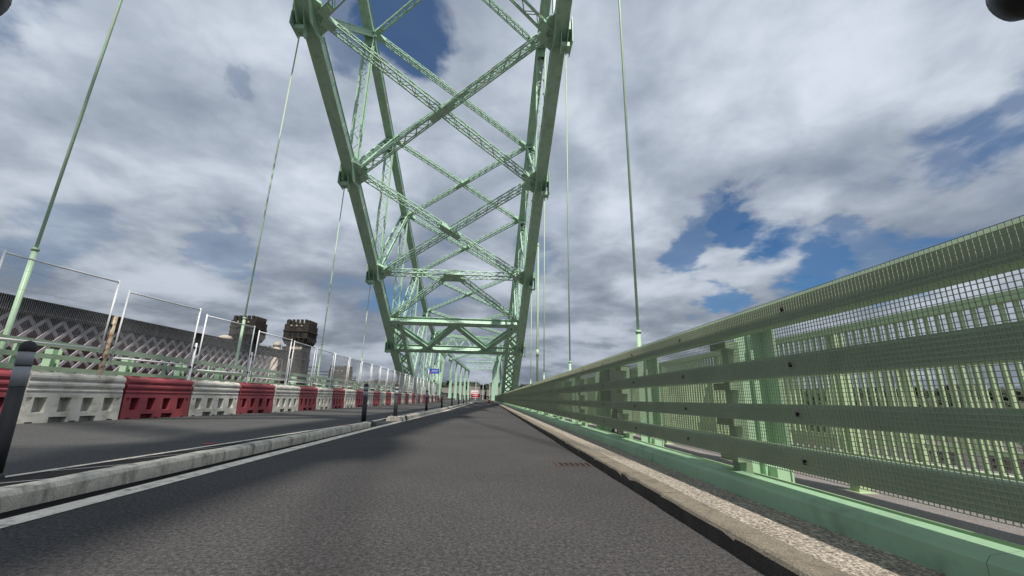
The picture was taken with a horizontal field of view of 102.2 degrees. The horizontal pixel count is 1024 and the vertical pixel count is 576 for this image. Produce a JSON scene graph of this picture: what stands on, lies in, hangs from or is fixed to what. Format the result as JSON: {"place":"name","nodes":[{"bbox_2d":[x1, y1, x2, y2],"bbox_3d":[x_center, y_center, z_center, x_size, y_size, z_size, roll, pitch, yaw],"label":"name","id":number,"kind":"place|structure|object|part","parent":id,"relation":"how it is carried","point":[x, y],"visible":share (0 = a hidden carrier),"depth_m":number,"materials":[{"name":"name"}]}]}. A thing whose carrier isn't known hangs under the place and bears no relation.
{"place":"outdoors","nodes":[
{"label":"outdoors","id":0,"kind":"place"},
{"bbox_2d":[3,400,478,475],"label":"closed lane","id":1,"kind":"structure","parent":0,"point":[34,447],"depth_m":7.38,"materials":[{"name":"grey asphalt"}]},
{"bbox_2d":[0,368,11,412],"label":"water barrier","id":2,"kind":"object","parent":1,"relation":"on","point":[5,375],"visible":0.26,"depth_m":8.31,"materials":[{"name":"red plastic"}]},
{"bbox_2d":[16,370,126,423],"bbox_3d":[-10.255,2.520,9.575,0.510,1.083,1.980,-1,-15,7],"label":"water barrier","id":3,"kind":"object","parent":1,"relation":"on","point":[49,396],"visible":0.91,"depth_m":9.41,"materials":[{"name":"white plastic"}]},
{"bbox_2d":[97,316,118,374],"bbox_3d":[-10.232,1.948,10.307,0.110,2.530,0.200,2,-15,-3],"label":"fence post","id":4,"kind":"object","parent":1,"relation":"on","point":[103,359],"visible":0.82,"depth_m":10.41,"materials":[{"name":"grey metal"}]},
{"bbox_2d":[110,290,201,368],"bbox_3d":[-10.029,1.267,11.801,0.044,1.890,2.320,0,-15,6],"label":"fence panel","id":5,"kind":"object","parent":4,"relation":"attached to","point":[121,323],"visible":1,"depth_m":11.66,"materials":[{"name":"metal"}]},
{"bbox_2d":[118,376,192,418],"bbox_3d":[-10.046,3.056,11.548,0.510,1.083,1.980,0,-15,6],"label":"water barrier","id":6,"kind":"object","parent":1,"relation":"on","point":[149,397],"visible":0.83,"depth_m":11.38,"materials":[{"name":"red plastic"}]},
{"bbox_2d":[187,343,198,379],"bbox_3d":[-9.976,2.790,12.741,0.080,2.180,0.200,2,-15,-3],"label":"fence post","id":7,"kind":"object","parent":1,"relation":"on","point":[195,348],"visible":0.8,"depth_m":12.86,"materials":[{"name":"grey metal"}]},
{"bbox_2d":[194,314,254,376],"bbox_3d":[-9.805,2.055,14.248,0.044,1.890,2.320,0,-15,4],"label":"fence panel","id":8,"kind":"object","parent":7,"relation":"attached to","point":[251,342],"visible":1,"depth_m":14.10,"materials":[{"name":"metal"}]},
{"bbox_2d":[187,380,239,415],"bbox_3d":[-9.889,3.590,13.517,0.510,1.083,1.980,0,-15,5],"label":"water barrier","id":9,"kind":"object","parent":1,"relation":"on","point":[208,397],"visible":0.84,"depth_m":13.37,"materials":[{"name":"white plastic"}]},
{"bbox_2d":[5,406,447,476],"bbox_3d":[-5.754,11.413,40.154,0.685,0.001,96.004,2,-15,-2],"label":"closed lane edge line","id":10,"kind":"object","parent":1,"relation":"on","point":[164,452],"visible":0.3,"depth_m":4.71,"materials":[{"name":"paint"}]},
{"bbox_2d":[245,352,252,382],"bbox_3d":[-9.786,3.461,15.216,0.080,2.180,0.200,2,-15,-3],"label":"fence post","id":11,"kind":"object","parent":1,"relation":"on","point":[248,370],"visible":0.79,"depth_m":15.33,"materials":[{"name":"grey metal"}]},
{"bbox_2d":[236,382,275,413],"bbox_3d":[-9.758,4.122,15.484,0.510,1.083,1.980,1,-15,3],"label":"water barrier","id":12,"kind":"object","parent":1,"relation":"on","point":[255,397],"visible":0.76,"depth_m":15.34,"materials":[{"name":"red plastic"}]},
{"bbox_2d":[270,384,300,411],"bbox_3d":[-9.710,4.651,17.443,0.510,1.083,1.980,1,-15,0],"label":"water barrier","id":13,"kind":"object","parent":1,"relation":"on","point":[286,398],"visible":0.75,"depth_m":17.32,"materials":[{"name":"white plastic"}]},
{"bbox_2d":[284,359,290,385],"bbox_3d":[-9.708,4.127,17.686,0.080,2.180,0.200,2,-15,-3],"label":"fence post","id":14,"kind":"object","parent":1,"relation":"on","point":[287,372],"visible":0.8,"depth_m":17.79,"materials":[{"name":"grey metal"}]},
{"bbox_2d":[250,330,291,382],"bbox_3d":[-9.671,2.837,16.705,0.044,1.890,2.320,1,-15,2],"label":"fence panel","id":15,"kind":"object","parent":14,"relation":"attached to","point":[271,356],"visible":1,"depth_m":16.62,"materials":[{"name":"metal"}]},
{"bbox_2d":[288,341,315,385],"bbox_3d":[-9.700,3.535,19.160,0.042,1.890,2.320,2,-15,-3],"label":"fence panel","id":16,"kind":"object","parent":14,"relation":"attached to","point":[302,364],"visible":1,"depth_m":19.06,"materials":[{"name":"metal"}]},
{"bbox_2d":[298,386,317,410],"bbox_3d":[-9.783,5.173,19.390,0.510,1.083,1.980,2,-15,-3],"label":"water barrier","id":17,"kind":"object","parent":1,"relation":"on","point":[307,397],"visible":0.71,"depth_m":19.29,"materials":[{"name":"red plastic"}]},
{"bbox_2d":[315,387,332,409],"bbox_3d":[-9.895,5.698,21.352,0.510,1.083,1.980,2,-15,-2],"label":"water barrier","id":18,"kind":"object","parent":1,"relation":"on","point":[324,400],"visible":0.66,"depth_m":21.24,"materials":[{"name":"white plastic"}]},
{"bbox_2d":[330,388,344,408],"bbox_3d":[-10.006,6.221,23.306,0.510,1.083,1.980,2,-15,-3],"label":"water barrier","id":19,"kind":"object","parent":1,"relation":"on","point":[338,394],"visible":0.73,"depth_m":23.20,"materials":[{"name":"red plastic"}]},
{"bbox_2d":[344,389,356,407],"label":"water barrier","id":20,"kind":"object","parent":1,"relation":"on","point":[349,398],"visible":0.66,"depth_m":25.13,"materials":[{"name":"white plastic"}]},
{"bbox_2d":[355,390,363,406],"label":"water barrier","id":21,"kind":"object","parent":1,"relation":"on","point":[359,399],"visible":0.55,"depth_m":26.96,"materials":[{"name":"red plastic"}]},
{"bbox_2d":[367,391,373,405],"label":"water barrier","id":22,"kind":"object","parent":1,"relation":"on","point":[370,399],"visible":0.2,"depth_m":29.51,"materials":[{"name":"white plastic"}]},
{"bbox_2d":[373,391,379,405],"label":"water barrier","id":23,"kind":"object","parent":1,"relation":"on","point":[376,398],"visible":0.57,"depth_m":31.20,"materials":[{"name":"red plastic"}]},
{"bbox_2d":[379,391,385,405],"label":"water barrier","id":24,"kind":"object","parent":1,"relation":"on","point":[382,397],"visible":0.55,"depth_m":33.03,"materials":[{"name":"white plastic"}]},
{"bbox_2d":[385,392,391,404],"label":"water barrier","id":25,"kind":"object","parent":1,"relation":"on","point":[388,398],"visible":0.46,"depth_m":35.02,"materials":[{"name":"red plastic"}]},
{"bbox_2d":[391,392,394,404],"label":"water barrier","id":26,"kind":"object","parent":1,"relation":"on","point":[392,398],"visible":0.32,"depth_m":36.42,"materials":[{"name":"white plastic"}]},
{"bbox_2d":[398,393,401,403],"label":"water barrier","id":27,"kind":"object","parent":1,"relation":"on","point":[399,397],"visible":0.28,"depth_m":39.26,"materials":[{"name":"red plastic"}]},
{"bbox_2d":[401,393,404,403],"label":"water barrier","id":28,"kind":"object","parent":1,"relation":"on","point":[403,399],"visible":0.45,"depth_m":41.10,"materials":[{"name":"white plastic"}]},
{"bbox_2d":[404,393,408,403],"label":"water barrier","id":29,"kind":"object","parent":1,"relation":"on","point":[406,397],"visible":0.45,"depth_m":42.92,"materials":[{"name":"red plastic"}]},
{"bbox_2d":[408,393,411,403],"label":"water barrier","id":30,"kind":"object","parent":1,"relation":"on","point":[410,398],"visible":0.56,"depth_m":44.97,"materials":[{"name":"white plastic"}]},
{"bbox_2d":[411,393,415,403],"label":"water barrier","id":31,"kind":"object","parent":1,"relation":"on","point":[413,398],"visible":0.52,"depth_m":46.69,"materials":[{"name":"red plastic"}]},
{"bbox_2d":[429,369,438,390],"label":"blue sign","id":32,"kind":"object","parent":1,"relation":"on","point":[434,371],"visible":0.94,"depth_m":85.63,"materials":[{"name":"metal"}]},
{"bbox_2d":[448,353,498,400],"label":"side span truss","id":33,"kind":"object","parent":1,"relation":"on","point":[494,391],"visible":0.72,"depth_m":164.67,"materials":[{"name":"green metal"}]},
{"bbox_2d":[228,315,266,344],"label":"stone tower","id":34,"kind":"structure","parent":0,"point":[258,323],"depth_m":84.24,"materials":[{"name":"stone"}]},
{"bbox_2d":[280,319,317,384],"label":"stone tower","id":35,"kind":"structure","parent":0,"point":[301,331],"depth_m":83.97,"materials":[{"name":"stone"}]},
{"bbox_2d":[0,0,640,397],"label":"arch bridge","id":36,"kind":"structure","parent":0,"point":[312,22],"depth_m":50.47,"materials":[{"name":"green paint"}]},
{"bbox_2d":[327,366,352,387],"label":"stone tower","id":37,"kind":"structure","parent":0,"point":[339,370],"depth_m":156.33,"materials":[{"name":"stone"}]},
{"bbox_2d":[0,293,287,381],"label":"railway bridge","id":38,"kind":"structure","parent":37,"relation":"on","point":[149,346],"depth_m":49.24,"materials":[{"name":"metal"}]},
{"bbox_2d":[307,368,335,382],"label":"line gantry","id":39,"kind":"object","parent":38,"relation":"on","point":[322,371],"visible":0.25,"depth_m":112.94,"materials":[{"name":"metal"}]},
{"bbox_2d":[346,357,361,388],"bbox_3d":[-10.128,5.516,26.535,0.042,1.890,2.320,2,-15,-3],"label":"fence panel","id":40,"kind":"object","parent":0,"point":[354,372],"visible":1,"depth_m":26.43,"materials":[{"name":"metal"}]},
{"bbox_2d":[0,400,765,575],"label":"road","id":41,"kind":"structure","parent":0,"point":[484,488],"depth_m":2.46,"materials":[{"name":"grey asphalt"}]},
{"bbox_2d":[0,427,371,518],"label":"bitumen band","id":42,"kind":"object","parent":41,"relation":"on","point":[11,513],"visible":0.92,"depth_m":3.11,"materials":[{"name":"black asphalt"}]},
{"bbox_2d":[0,421,375,512],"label":"lane divider","id":43,"kind":"object","parent":41,"relation":"on","point":[22,491],"visible":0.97,"depth_m":3.46,"materials":[{"name":"concrete"}]},
{"bbox_2d":[0,341,36,478],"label":"flexible bollard","id":44,"kind":"object","parent":43,"relation":"on","point":[17,385],"visible":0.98,"depth_m":3.37,"materials":[{"name":"plastic"}]},
{"bbox_2d":[0,403,471,527],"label":"road edge line","id":45,"kind":"object","parent":41,"relation":"on","point":[18,519],"visible":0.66,"depth_m":3.16,"materials":[{"name":"paint"}]},
{"bbox_2d":[360,383,368,422],"bbox_3d":[-3.736,2.964,10.489,0.155,1.058,0.155,1,-14,-3],"label":"flexible bollard","id":46,"kind":"object","parent":41,"relation":"on","point":[364,404],"visible":0.84,"depth_m":10.46,"materials":[{"name":"plastic"}]},
{"bbox_2d":[382,402,471,420],"bbox_3d":[-5.215,11.255,39.790,0.831,0.150,56.850,2,-15,-3],"label":"lane divider","id":47,"kind":"object","parent":41,"relation":"on","point":[405,417],"visible":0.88,"depth_m":15.48,"materials":[{"name":"concrete"}]},
{"bbox_2d":[393,384,398,415],"bbox_3d":[-3.562,3.489,12.692,0.155,1.058,0.155,1,-14,-3],"label":"flexible bollard","id":48,"kind":"object","parent":47,"relation":"on","point":[396,400],"visible":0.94,"depth_m":12.66,"materials":[{"name":"plastic"}]},
{"bbox_2d":[425,390,427,410],"bbox_3d":[-4.144,5.497,20.052,0.155,1.058,0.155,1,-14,-3],"label":"flexible bollard","id":49,"kind":"object","parent":47,"relation":"on","point":[426,404],"visible":0.93,"depth_m":20.00,"materials":[{"name":"plastic"}]},
{"bbox_2d":[441,392,442,407],"bbox_3d":[-4.460,7.178,26.324,0.155,1.058,0.155,1,-14,-3],"label":"flexible bollard","id":50,"kind":"object","parent":47,"relation":"on","point":[441,399],"visible":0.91,"depth_m":26.29,"materials":[{"name":"plastic"}]},
{"bbox_2d":[470,390,480,397],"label":"roadworks sign","id":51,"kind":"object","parent":41,"relation":"on","point":[475,393],"visible":0.87,"depth_m":66.62,"materials":[{"name":"red plastic"}]},
{"bbox_2d":[553,462,593,466],"bbox_3d":[0.713,2.052,4.801,0.420,0.006,0.300,2,-15,-3],"label":"drain grating","id":52,"kind":"object","parent":41,"relation":"on","point":[568,464],"visible":1,"depth_m":4.79,"materials":[{"name":"metal"}]},
{"bbox_2d":[492,401,851,575],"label":"kerb","id":53,"kind":"structure","parent":41,"relation":"on","point":[763,552],"depth_m":2.31,"materials":[{"name":"grey concrete"}]},
{"bbox_2d":[439,398,462,399],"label":"footway","id":54,"kind":"structure","parent":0,"point":[450,398],"depth_m":134.25,"materials":[{"name":"grey concrete"}]},
{"bbox_2d":[39,349,62,372],"bbox_3d":[-15.553,2.785,13.847,0.340,1.450,0.380,2,-15,-3],"label":"steel stanchion","id":55,"kind":"object","parent":54,"relation":"on","point":[50,362],"visible":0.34,"depth_m":13.93,"materials":[{"name":"green paint"}]},
{"bbox_2d":[117,357,134,375],"bbox_3d":[-15.722,3.560,16.740,0.340,1.450,0.380,2,-15,-3],"label":"steel stanchion","id":56,"kind":"object","parent":54,"relation":"on","point":[125,368],"visible":0.18,"depth_m":16.75,"materials":[{"name":"green paint"}]},
{"bbox_2d":[173,364,185,375],"bbox_3d":[-15.890,4.335,19.634,0.340,1.450,0.380,2,-15,-3],"label":"steel stanchion","id":57,"kind":"object","parent":54,"relation":"on","point":[178,373],"visible":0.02,"depth_m":19.64,"materials":[{"name":"green paint"}]},
{"bbox_2d":[0,334,431,394],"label":"railing","id":58,"kind":"object","parent":54,"relation":"on","point":[12,353],"visible":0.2,"depth_m":16.76,"materials":[{"name":"green metal"}]},
{"bbox_2d":[214,368,223,378],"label":"steel stanchion","id":59,"kind":"object","parent":54,"relation":"on","point":[218,376],"visible":0.25,"depth_m":22.54,"materials":[{"name":"green paint"}]},
{"bbox_2d":[270,374,276,382],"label":"steel stanchion","id":60,"kind":"object","parent":54,"relation":"on","point":[272,381],"visible":0.27,"depth_m":28.32,"materials":[{"name":"green paint"}]},
{"bbox_2d":[0,0,1023,21],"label":"drone","id":61,"kind":"object","parent":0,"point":[1009,10],"visible":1,"depth_m":0.45,"materials":[{"name":"black plastic"}]},
{"bbox_2d":[0,0,1023,390],"label":"sky","id":62,"kind":"structure","parent":0,"point":[778,149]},
{"bbox_2d":[496,402,893,575],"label":"aggregate strip","id":63,"kind":"object","parent":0,"point":[845,563],"visible":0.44,"depth_m":2.21,"materials":[{"name":"beige gravel"}]},
{"bbox_2d":[491,400,1023,545],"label":"footway","id":64,"kind":"structure","parent":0,"point":[1005,532],"depth_m":2.98,"materials":[{"name":"grey concrete"}]},
{"bbox_2d":[600,366,629,434],"bbox_3d":[2.243,2.491,9.159,0.452,1.429,1.100,2,-15,-3],"label":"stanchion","id":65,"kind":"object","parent":64,"relation":"on","point":[615,393],"visible":0.1,"depth_m":8.78,"materials":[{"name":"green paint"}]},
{"bbox_3d":[2.031,2.168,9.223,0.011,0.660,0.940,2,-15,-3],"label":"cabinet door","id":66,"kind":"part","parent":65,"relation":"part of","materials":[{"name":"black metal"}]},
{"bbox_2d":[494,401,947,575],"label":"grimy strip","id":67,"kind":"object","parent":64,"relation":"on","point":[889,563],"visible":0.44,"depth_m":2.27,"materials":[{"name":"grey concrete"}]},
{"bbox_2d":[495,401,1023,575],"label":"edge beam","id":68,"kind":"structure","parent":64,"relation":"on","point":[948,550],"depth_m":2.10,"materials":[{"name":"green paint"}]},
{"bbox_2d":[571,376,581,423],"bbox_3d":[1.871,3.224,11.919,0.339,1.438,0.331,1,-15,1],"label":"steel stanchion","id":69,"kind":"object","parent":68,"relation":"on","point":[575,421],"visible":0.13,"depth_m":11.95,"materials":[{"name":"green paint"}]},
{"bbox_2d":[595,372,610,431],"bbox_3d":[2.028,2.508,9.244,0.339,1.438,0.331,1,-15,1],"label":"steel stanchion","id":70,"kind":"object","parent":68,"relation":"on","point":[602,427],"visible":0.06,"depth_m":9.20,"materials":[{"name":"green paint"}]},
{"bbox_2d":[637,358,663,446],"bbox_3d":[2.184,1.792,6.569,0.339,1.438,0.331,1,-15,1],"label":"steel stanchion","id":71,"kind":"object","parent":68,"relation":"on","point":[655,441],"visible":0.13,"depth_m":6.60,"materials":[{"name":"green paint"}]},
{"bbox_2d":[733,330,794,482],"bbox_3d":[2.340,1.075,3.893,0.339,1.438,0.331,1,-15,1],"label":"steel stanchion","id":72,"kind":"object","parent":68,"relation":"on","point":[774,472],"visible":0.13,"depth_m":3.91,"materials":[{"name":"green paint"}]},
{"bbox_2d":[495,215,1023,527],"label":"safety railing","id":73,"kind":"object","parent":72,"relation":"attached to","point":[996,250],"visible":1,"depth_m":2.05,"materials":[{"name":"green metal"}]},
{"bbox_2d":[554,287,1023,493],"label":"bar parapet","id":74,"kind":"structure","parent":64,"relation":"on","point":[980,387],"depth_m":3.18,"materials":[{"name":"green paint"}]},
{"bbox_2d":[638,363,1023,462],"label":"bar parapet","id":75,"kind":"structure","parent":64,"relation":"on","point":[966,405],"depth_m":4.70,"materials":[{"name":"green paint"}]},
{"bbox_2d":[677,426,1022,477],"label":"footway kerb","id":76,"kind":"structure","parent":64,"relation":"on","point":[911,461],"depth_m":4.41,"materials":[{"name":"concrete"}]},
{"bbox_2d":[677,393,1023,448],"bbox_3d":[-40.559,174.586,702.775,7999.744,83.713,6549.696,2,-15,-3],"label":"land","id":77,"kind":"structure","parent":0,"point":[993,406],"depth_m":324.77,"materials":[{"name":"green plant"}]},
{"bbox_2d":[219,335,231,339],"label":"pale turret","id":78,"kind":"object","parent":77,"relation":"on","point":[225,336],"visible":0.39,"depth_m":79.01,"materials":[{"name":"stone"}]},
{"bbox_2d":[252,346,285,382],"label":"stone gatehouse","id":79,"kind":"object","parent":77,"relation":"on","point":[263,365],"visible":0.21,"depth_m":83.36,"materials":[{"name":"stone"}]},
{"bbox_2d":[269,342,280,382],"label":"pale turret","id":80,"kind":"object","parent":77,"relation":"on","point":[275,347],"visible":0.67,"depth_m":81.05,"materials":[{"name":"stone"}]},
{"bbox_2d":[314,378,1023,432],"bbox_3d":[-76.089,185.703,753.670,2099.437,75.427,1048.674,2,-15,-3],"label":"distant wood","id":81,"kind":"object","parent":77,"relation":"on","point":[485,387],"visible":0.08,"depth_m":548.17,"materials":[{"name":"green plant"}]},
{"bbox_2d":[926,439,956,465],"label":"terraced house","id":82,"kind":"structure","parent":77,"relation":"on","point":[941,455],"depth_m":198.25,"materials":[{"name":"stone"}]},
{"bbox_2d":[984,442,1023,471],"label":"terraced house","id":83,"kind":"structure","parent":77,"relation":"on","point":[1007,462],"depth_m":193.59,"materials":[{"name":"brick"}]},
{"bbox_2d":[864,446,1023,473],"bbox_3d":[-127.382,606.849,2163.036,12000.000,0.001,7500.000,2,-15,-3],"label":"river","id":84,"kind":"structure","parent":0,"point":[978,460],"depth_m":241.18,"materials":[{"name":"liquid"}]},
{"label":"approach embankment","id":85,"kind":"structure","parent":0,"visible":0},
{"bbox_2d":[440,387,458,397],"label":"terraced house","id":86,"kind":"structure","parent":85,"relation":"on","point":[445,392],"depth_m":285.34,"materials":[{"name":"brick"}]},
{"bbox_2d":[461,388,484,399],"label":"terraced house","id":87,"kind":"structure","parent":85,"relation":"on","point":[483,391],"depth_m":328.84,"materials":[{"name":"brick"}]},
{"bbox_2d":[469,385,479,389],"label":"terraced house","id":88,"kind":"structure","parent":85,"relation":"on","point":[473,388],"depth_m":395.31,"materials":[{"name":"brick"}]},
{"bbox_2d":[486,390,499,399],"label":"terraced house","id":89,"kind":"structure","parent":85,"relation":"on","point":[487,394],"depth_m":324.29,"materials":[{"name":"stone"}]},
{"bbox_3d":[-10.548,1.272,7.825,0.110,2.530,0.200,2,-15,-3],"label":"fence post","id":90,"kind":"object","parent":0,"visible":0},
{"bbox_2d":[0,250,120,353],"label":"fence panel","id":91,"kind":"object","parent":90,"relation":"attached to","point":[5,252],"visible":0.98,"depth_m":9.39,"materials":[{"name":"metal"}]},
{"bbox_3d":[-9.841,4.786,20.146,0.080,2.180,0.200,2,-15,-3],"label":"fence post","id":92,"kind":"object","parent":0,"visible":0},
{"bbox_2d":[312,348,333,387],"bbox_3d":[-9.841,4.206,21.619,0.042,1.890,2.320,2,-15,-3],"label":"fence panel","id":93,"kind":"object","parent":92,"relation":"attached to","point":[323,367],"visible":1,"depth_m":21.45,"materials":[{"name":"metal"}]},
{"bbox_3d":[-9.984,5.445,22.605,0.080,2.180,0.200,2,-15,-3],"label":"fence post","id":94,"kind":"object","parent":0,"visible":0},
{"bbox_2d":[331,354,348,387],"bbox_3d":[-9.985,4.869,24.082,0.042,1.890,2.320,2,-15,-3],"label":"fence panel","id":95,"kind":"object","parent":94,"relation":"attached to","point":[340,371],"visible":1,"depth_m":24.00,"materials":[{"name":"metal"}]},
{"bbox_3d":[-10.415,7.420,29.983,0.080,2.180,0.200,2,-15,-3],"label":"fence post","id":96,"kind":"object","parent":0,"visible":0},
{"bbox_2d":[359,361,371,389],"bbox_3d":[-10.272,6.184,28.999,0.042,1.890,2.320,2,-15,-3],"label":"fence panel","id":97,"kind":"object","parent":96,"relation":"attached to","point":[365,373],"visible":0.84,"depth_m":28.90,"materials":[{"name":"metal"}]},
{"bbox_2d":[369,364,379,390],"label":"fence panel","id":98,"kind":"object","parent":96,"relation":"attached to","point":[374,378],"visible":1,"depth_m":31.34,"materials":[{"name":"metal"}]},
{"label":"fence post","id":99,"kind":"object","parent":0,"visible":0},
{"bbox_2d":[378,367,387,390],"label":"fence panel","id":100,"kind":"object","parent":99,"relation":"attached to","point":[381,380],"visible":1,"depth_m":34.00,"materials":[{"name":"metal"}]},
{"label":"fence post","id":101,"kind":"object","parent":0,"visible":0},
{"bbox_2d":[386,369,394,391],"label":"fence panel","id":102,"kind":"object","parent":101,"relation":"attached to","point":[392,371],"visible":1,"depth_m":36.08,"materials":[{"name":"metal"}]},
{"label":"fence post","id":103,"kind":"object","parent":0,"visible":0},
{"bbox_2d":[393,371,399,390],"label":"fence panel","id":104,"kind":"object","parent":103,"relation":"attached to","point":[395,376],"visible":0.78,"depth_m":38.54,"materials":[{"name":"metal"}]},
{"bbox_2d":[399,372,404,392],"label":"fence panel","id":105,"kind":"object","parent":103,"relation":"attached to","point":[402,382],"visible":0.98,"depth_m":41.44,"materials":[{"name":"metal"}]},
{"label":"fence post","id":106,"kind":"object","parent":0,"visible":0},
{"bbox_2d":[404,374,409,391],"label":"fence panel","id":107,"kind":"object","parent":106,"relation":"attached to","point":[407,384],"visible":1,"depth_m":43.64,"materials":[{"name":"metal"}]},
{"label":"fence post","id":108,"kind":"object","parent":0,"visible":0},
{"bbox_2d":[408,376,413,392],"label":"fence panel","id":109,"kind":"object","parent":108,"relation":"attached to","point":[411,383],"visible":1,"depth_m":46.40,"materials":[{"name":"metal"}]},
{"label":"fence post","id":110,"kind":"object","parent":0,"visible":0},
{"bbox_2d":[413,377,416,392],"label":"fence panel","id":111,"kind":"object","parent":110,"relation":"attached to","point":[415,385],"visible":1,"depth_m":48.81,"materials":[{"name":"metal"}]},
{"bbox_2d":[416,378,420,393],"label":"fence panel","id":112,"kind":"object","parent":110,"relation":"attached to","point":[418,386],"visible":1,"depth_m":51.03,"materials":[{"name":"metal"}]}
]}

